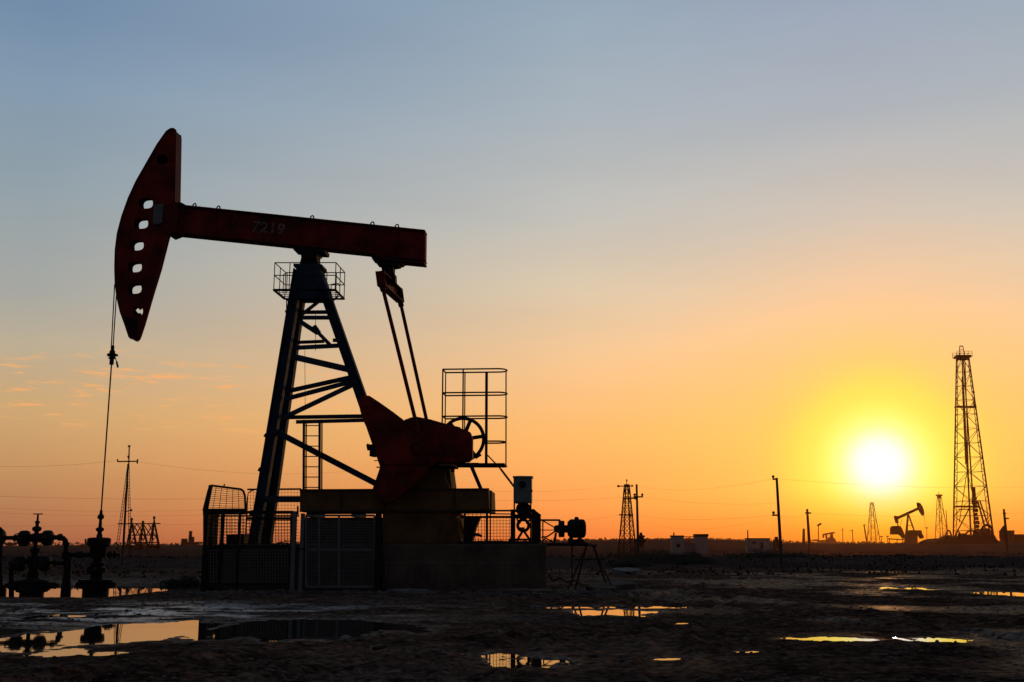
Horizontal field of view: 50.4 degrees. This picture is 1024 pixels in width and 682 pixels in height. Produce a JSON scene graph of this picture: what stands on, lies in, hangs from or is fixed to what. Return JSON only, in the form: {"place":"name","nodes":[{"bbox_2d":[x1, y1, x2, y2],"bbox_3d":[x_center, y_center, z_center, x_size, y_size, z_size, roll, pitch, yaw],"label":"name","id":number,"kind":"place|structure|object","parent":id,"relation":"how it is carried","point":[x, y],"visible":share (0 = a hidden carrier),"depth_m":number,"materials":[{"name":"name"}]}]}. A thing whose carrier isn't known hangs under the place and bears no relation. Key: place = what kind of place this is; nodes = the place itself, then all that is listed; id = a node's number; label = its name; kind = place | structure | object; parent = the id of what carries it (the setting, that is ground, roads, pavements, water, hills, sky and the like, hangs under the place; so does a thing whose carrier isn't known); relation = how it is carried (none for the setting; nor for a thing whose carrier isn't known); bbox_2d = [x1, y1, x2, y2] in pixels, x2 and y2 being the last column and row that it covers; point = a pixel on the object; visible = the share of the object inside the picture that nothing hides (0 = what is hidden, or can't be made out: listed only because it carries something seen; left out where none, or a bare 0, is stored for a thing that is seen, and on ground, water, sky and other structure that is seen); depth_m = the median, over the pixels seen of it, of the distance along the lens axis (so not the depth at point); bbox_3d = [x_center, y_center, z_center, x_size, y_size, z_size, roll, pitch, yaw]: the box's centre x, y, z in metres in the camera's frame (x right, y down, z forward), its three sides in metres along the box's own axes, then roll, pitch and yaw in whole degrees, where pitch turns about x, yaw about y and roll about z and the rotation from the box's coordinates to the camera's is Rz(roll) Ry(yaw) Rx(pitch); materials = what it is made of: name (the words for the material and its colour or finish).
{"place":"outdoors","nodes":[
{"label":"outdoors","id":0,"kind":"place"},
{"bbox_2d":[3,584,200,597],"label":"water","id":1,"kind":"structure","parent":0,"point":[122,589],"depth_m":35.64,"materials":[{"name":"orange liquid"}]},
{"bbox_2d":[0,606,972,668],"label":"water","id":2,"kind":"structure","parent":0,"point":[277,630],"depth_m":14.41,"materials":[{"name":"yellow liquid"}]},
{"bbox_2d":[0,539,1023,681],"bbox_3d":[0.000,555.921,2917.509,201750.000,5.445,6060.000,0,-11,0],"label":"ground","id":3,"kind":"structure","parent":0,"point":[476,620],"depth_m":16.31,"materials":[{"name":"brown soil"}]},
{"bbox_2d":[0,527,6,596],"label":"pipe manifold","id":4,"kind":"object","parent":3,"relation":"on","point":[3,589],"visible":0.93,"depth_m":29.66,"materials":[{"name":"metal"}]},
{"bbox_2d":[3,513,71,596],"bbox_3d":[-12.984,6.007,29.709,2.028,2.572,0.857,0,-11,0],"label":"wellhead tree","id":5,"kind":"object","parent":3,"relation":"on","point":[33,584],"visible":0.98,"depth_m":29.57,"materials":[{"name":"metal"}]},
{"bbox_2d":[71,510,120,597],"bbox_3d":[-11.425,5.955,29.830,1.038,2.632,1.045,-11,-15,44],"label":"pumping wellhead","id":6,"kind":"object","parent":3,"relation":"on","point":[96,584],"visible":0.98,"depth_m":29.64,"materials":[{"name":"metal"}]},
{"bbox_2d":[121,464,128,563],"bbox_3d":[-22.458,10.080,63.232,0.170,5.850,0.148,0,-11,0],"label":"utility pole","id":7,"kind":"object","parent":3,"relation":"on","point":[123,539],"visible":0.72,"depth_m":63.13,"materials":[{"name":"brown wood"}]},
{"bbox_2d":[115,445,137,555],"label":"power mast","id":8,"kind":"object","parent":3,"relation":"on","point":[129,461],"visible":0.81,"depth_m":81.29,"materials":[{"name":"black metal"}]},
{"bbox_2d":[117,516,160,549],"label":"switchyard gantry","id":9,"kind":"object","parent":3,"relation":"on","point":[140,535],"visible":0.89,"depth_m":158.04,"materials":[{"name":"black metal"}]},
{"bbox_2d":[154,575,200,584],"bbox_3d":[-12.252,8.876,40.211,1.826,0.534,1.257,5,-12,-23],"label":"shrub","id":10,"kind":"object","parent":3,"relation":"on","point":[190,580],"visible":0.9,"depth_m":40.01,"materials":[{"name":"black plant"}]},
{"bbox_2d":[181,531,199,544],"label":"boiler stack","id":11,"kind":"object","parent":3,"relation":"on","point":[189,540],"visible":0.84,"depth_m":294.55,"materials":[{"name":"black metal"}]},
{"bbox_2d":[206,549,218,588],"bbox_3d":[-7.975,6.065,29.087,0.449,1.078,0.340,-1,-11,4],"label":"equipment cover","id":12,"kind":"object","parent":3,"relation":"on","point":[212,587],"visible":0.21,"depth_m":28.95,"materials":[{"name":"metal"}]},
{"bbox_2d":[200,484,300,591],"bbox_3d":[-7.066,5.386,29.631,2.428,2.938,4.530,2,-11,-9],"label":"fence","id":13,"kind":"object","parent":3,"relation":"on","point":[212,518],"visible":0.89,"depth_m":27.75,"materials":[{"name":"metal"}]},
{"bbox_2d":[290,506,381,591],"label":"gate","id":14,"kind":"structure","parent":13,"relation":"attached to","point":[377,536],"depth_m":27.49,"materials":[{"name":"black metal"}]},
{"bbox_2d":[221,544,546,590],"bbox_3d":[-3.241,6.144,29.166,8.444,1.374,3.095,-1,-11,4],"label":"concrete foundation","id":15,"kind":"object","parent":3,"relation":"on","point":[450,567],"visible":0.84,"depth_m":27.67,"materials":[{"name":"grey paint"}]},
{"bbox_2d":[227,534,248,543],"bbox_3d":[-7.571,5.501,30.207,0.499,0.293,0.700,-1,-11,4],"label":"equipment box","id":16,"kind":"object","parent":15,"relation":"on","point":[235,542],"visible":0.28,"depth_m":29.87,"materials":[{"name":"metal"}]},
{"bbox_2d":[101,128,512,543],"bbox_3d":[-5.661,-0.384,30.382,11.629,12.004,3.036,0,-11,0],"label":"pumpjack","id":17,"kind":"object","parent":15,"relation":"on","point":[415,495],"visible":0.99,"depth_m":30.40,"materials":[{"name":"red paint"}]},
{"bbox_2d":[466,518,482,540],"bbox_3d":[-1.025,5.121,29.509,0.465,0.745,0.518,0,-11,0],"label":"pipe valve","id":18,"kind":"object","parent":15,"relation":"on","point":[470,528],"visible":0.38,"depth_m":29.29,"materials":[{"name":"metal"}]},
{"bbox_2d":[456,510,540,543],"bbox_3d":[-0.360,4.773,27.944,2.189,0.872,0.050,-1,-11,4],"label":"fence","id":19,"kind":"object","parent":15,"relation":"on","point":[490,536],"visible":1,"depth_m":27.94,"materials":[{"name":"metal"}]},
{"bbox_2d":[515,503,529,540],"bbox_3d":[0.320,4.805,29.033,0.465,1.077,0.980,-1,-11,4],"label":"electric motor","id":20,"kind":"object","parent":15,"relation":"on","point":[522,530],"visible":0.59,"depth_m":28.57,"materials":[{"name":"metal"}]},
{"bbox_2d":[513,476,532,540],"bbox_3d":[0.296,4.439,28.727,0.555,1.724,0.515,0,-11,0],"label":"control cabinet","id":21,"kind":"object","parent":15,"relation":"on","point":[522,489],"visible":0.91,"depth_m":28.60,"materials":[{"name":"grey metal"}]},
{"bbox_2d":[510,509,540,540],"bbox_3d":[0.336,4.833,28.394,0.867,0.883,0.200,-1,-11,4],"label":"motor frame","id":22,"kind":"object","parent":15,"relation":"on","point":[535,516],"visible":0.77,"depth_m":28.31,"materials":[{"name":"metal"}]},
{"bbox_2d":[541,519,586,585],"bbox_3d":[1.364,5.534,28.496,1.228,1.713,0.440,0,-11,0],"label":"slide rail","id":23,"kind":"object","parent":15,"relation":"attached to","point":[560,528],"visible":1,"depth_m":28.45,"materials":[{"name":"metal"}]},
{"bbox_2d":[567,517,587,543],"bbox_3d":[1.731,4.970,28.577,0.572,0.700,0.507,0,-11,0],"label":"electric motor","id":24,"kind":"object","parent":23,"relation":"on","point":[576,527],"visible":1,"depth_m":28.37,"materials":[{"name":"metal"}]},
{"bbox_2d":[387,588,427,592],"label":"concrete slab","id":25,"kind":"structure","parent":3,"relation":"on","point":[404,590],"depth_m":26.84,"materials":[{"name":"grey concrete"}]},
{"bbox_2d":[453,588,473,591],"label":"concrete slab","id":26,"kind":"structure","parent":3,"relation":"on","point":[455,589],"depth_m":27.19,"materials":[{"name":"grey concrete"}]},
{"bbox_2d":[3,537,999,545],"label":"treeline","id":27,"kind":"object","parent":3,"relation":"on","point":[298,542],"visible":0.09,"depth_m":432.18,"materials":[{"name":"black plant"}]},
{"bbox_2d":[488,588,529,592],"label":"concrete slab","id":28,"kind":"structure","parent":3,"relation":"on","point":[509,590],"depth_m":26.53,"materials":[{"name":"grey concrete"}]},
{"bbox_2d":[3,550,1023,578],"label":"grass","id":29,"kind":"structure","parent":3,"relation":"on","point":[627,572],"depth_m":58.55,"materials":[{"name":"black plant"}]},
{"bbox_2d":[528,589,552,593],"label":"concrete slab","id":30,"kind":"structure","parent":3,"relation":"on","point":[549,591],"depth_m":26.11,"materials":[{"name":"grey concrete"}]},
{"bbox_2d":[548,574,580,584],"bbox_3d":[1.325,6.047,27.600,0.851,0.282,0.110,-2,-11,11],"label":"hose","id":31,"kind":"object","parent":3,"relation":"on","point":[562,579],"visible":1,"depth_m":27.56,"materials":[{"name":"red rubber"}]},
{"bbox_2d":[567,544,615,589],"bbox_3d":[2.044,5.959,28.628,1.313,1.226,1.253,0,-11,0],"label":"pipe trestle","id":32,"kind":"object","parent":3,"relation":"on","point":[582,558],"visible":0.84,"depth_m":28.42,"materials":[{"name":"metal"}]},
{"bbox_2d":[586,584,617,590],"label":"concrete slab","id":33,"kind":"structure","parent":3,"relation":"on","point":[590,587],"depth_m":27.64,"materials":[{"name":"grey concrete"}]},
{"bbox_2d":[599,580,635,589],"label":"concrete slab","id":34,"kind":"structure","parent":3,"relation":"on","point":[624,585],"depth_m":28.60,"materials":[{"name":"grey concrete"}]},
{"bbox_2d":[617,479,636,556],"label":"lattice tower","id":35,"kind":"structure","parent":3,"relation":"on","point":[625,497],"depth_m":108.48,"materials":[{"name":"black metal"}]},
{"bbox_2d":[643,515,770,519],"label":"overhead wire","id":36,"kind":"object","parent":35,"relation":"attached to","point":[705,519],"visible":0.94,"depth_m":79.02,"materials":[{"name":"black metal"}]},
{"bbox_2d":[633,484,642,562],"bbox_3d":[7.128,10.352,61.108,0.566,4.585,0.237,0,-11,0],"label":"utility pole","id":37,"kind":"object","parent":3,"relation":"on","point":[636,496],"visible":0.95,"depth_m":61.15,"materials":[{"name":"brown wood"}]},
{"bbox_2d":[636,532,645,546],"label":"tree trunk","id":38,"kind":"object","parent":3,"relation":"on","point":[642,540],"visible":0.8,"depth_m":107.90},
{"bbox_2d":[596,548,687,562],"bbox_3d":[7.585,12.444,63.019,4.729,0.997,4.396,9,-14,-39],"label":"shrub","id":39,"kind":"object","parent":3,"relation":"on","point":[645,556],"visible":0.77,"depth_m":62.71,"materials":[{"name":"black plant"}]},
{"bbox_2d":[670,535,683,554],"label":"cabin","id":40,"kind":"object","parent":3,"relation":"on","point":[677,544],"visible":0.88,"depth_m":127.81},
{"bbox_2d":[652,551,703,560],"bbox_3d":[9.840,12.798,64.685,4.067,0.729,2.451,0,-11,0],"label":"shrub","id":41,"kind":"object","parent":3,"relation":"on","point":[685,555],"visible":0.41,"depth_m":64.38,"materials":[{"name":"black plant"}]},
{"bbox_2d":[684,543,694,553],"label":"shed","id":42,"kind":"structure","parent":3,"relation":"on","point":[688,547],"depth_m":128.71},
{"bbox_2d":[693,534,708,553],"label":"cabin","id":43,"kind":"object","parent":3,"relation":"on","point":[701,543],"visible":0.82,"depth_m":127.83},
{"bbox_2d":[744,538,770,552],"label":"cabin","id":44,"kind":"object","parent":3,"relation":"on","point":[756,543],"visible":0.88,"depth_m":137.62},
{"bbox_2d":[717,548,811,557],"bbox_3d":[15.287,12.672,64.989,6.265,0.688,3.389,0,-11,0],"label":"shrub","id":45,"kind":"object","parent":3,"relation":"on","point":[763,554],"visible":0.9,"depth_m":64.93,"materials":[{"name":"black plant"}]},
{"bbox_2d":[773,537,778,547],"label":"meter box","id":46,"kind":"object","parent":3,"relation":"on","point":[775,542],"visible":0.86,"depth_m":147.18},
{"bbox_2d":[772,475,782,564],"bbox_3d":[14.883,10.079,61.123,0.552,5.057,0.223,4,-11,-19],"label":"utility pole","id":47,"kind":"object","parent":3,"relation":"on","point":[779,526],"visible":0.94,"depth_m":61.11,"materials":[{"name":"brown wood"}]},
{"bbox_2d":[802,529,804,542],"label":"utility pole","id":48,"kind":"object","parent":3,"relation":"on","point":[803,536],"visible":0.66,"depth_m":295.04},
{"bbox_2d":[805,509,810,551],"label":"utility pole","id":49,"kind":"object","parent":3,"relation":"on","point":[807,513],"visible":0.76,"depth_m":147.67,"materials":[{"name":"metal"}]},
{"bbox_2d":[811,532,837,542],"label":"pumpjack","id":50,"kind":"object","parent":3,"relation":"on","point":[830,539],"visible":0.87,"depth_m":392.72},
{"bbox_2d":[867,502,880,542],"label":"lattice derrick","id":51,"kind":"object","parent":3,"relation":"on","point":[872,504],"visible":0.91,"depth_m":395.00,"materials":[{"name":"brown metal"}]},
{"bbox_2d":[888,502,924,542],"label":"pumpjack","id":52,"kind":"object","parent":3,"relation":"on","point":[910,536],"visible":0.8,"depth_m":245.94},
{"bbox_2d":[935,492,946,537],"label":"lattice derrick","id":53,"kind":"object","parent":3,"relation":"on","point":[938,496],"visible":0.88,"depth_m":375.59,"materials":[{"name":"brown metal"}]},
{"bbox_2d":[918,524,999,543],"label":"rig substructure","id":54,"kind":"object","parent":3,"relation":"on","point":[984,536],"visible":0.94,"depth_m":212.47,"materials":[{"name":"brown metal"}]},
{"bbox_2d":[952,346,993,535],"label":"drilling derrick","id":55,"kind":"object","parent":54,"relation":"on","point":[963,358],"visible":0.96,"depth_m":219.49,"materials":[{"name":"black metal"}]},
{"bbox_2d":[999,526,1004,540],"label":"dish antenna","id":56,"kind":"object","parent":3,"relation":"on","point":[1002,534],"visible":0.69,"depth_m":196.96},
{"bbox_2d":[1003,509,1008,550],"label":"utility pole","id":57,"kind":"object","parent":3,"relation":"on","point":[1006,533],"visible":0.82,"depth_m":147.65,"materials":[{"name":"metal"}]},
{"bbox_2d":[999,530,1014,541],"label":"building","id":58,"kind":"structure","parent":3,"relation":"on","point":[1011,537],"depth_m":236.37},
{"bbox_2d":[1014,534,1023,541],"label":"building","id":59,"kind":"structure","parent":3,"relation":"on","point":[1019,537],"depth_m":236.17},
{"bbox_2d":[0,0,1023,545],"label":"sky","id":60,"kind":"structure","parent":0,"point":[700,245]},
{"bbox_2d":[611,568,640,573],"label":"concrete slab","id":61,"kind":"structure","parent":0,"point":[625,570],"depth_m":44.85,"materials":[{"name":"grey concrete"}]},
{"bbox_2d":[876,570,1023,595],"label":"water","id":62,"kind":"structure","parent":0,"point":[993,593],"depth_m":27.97,"materials":[{"name":"orange liquid"}]}
]}

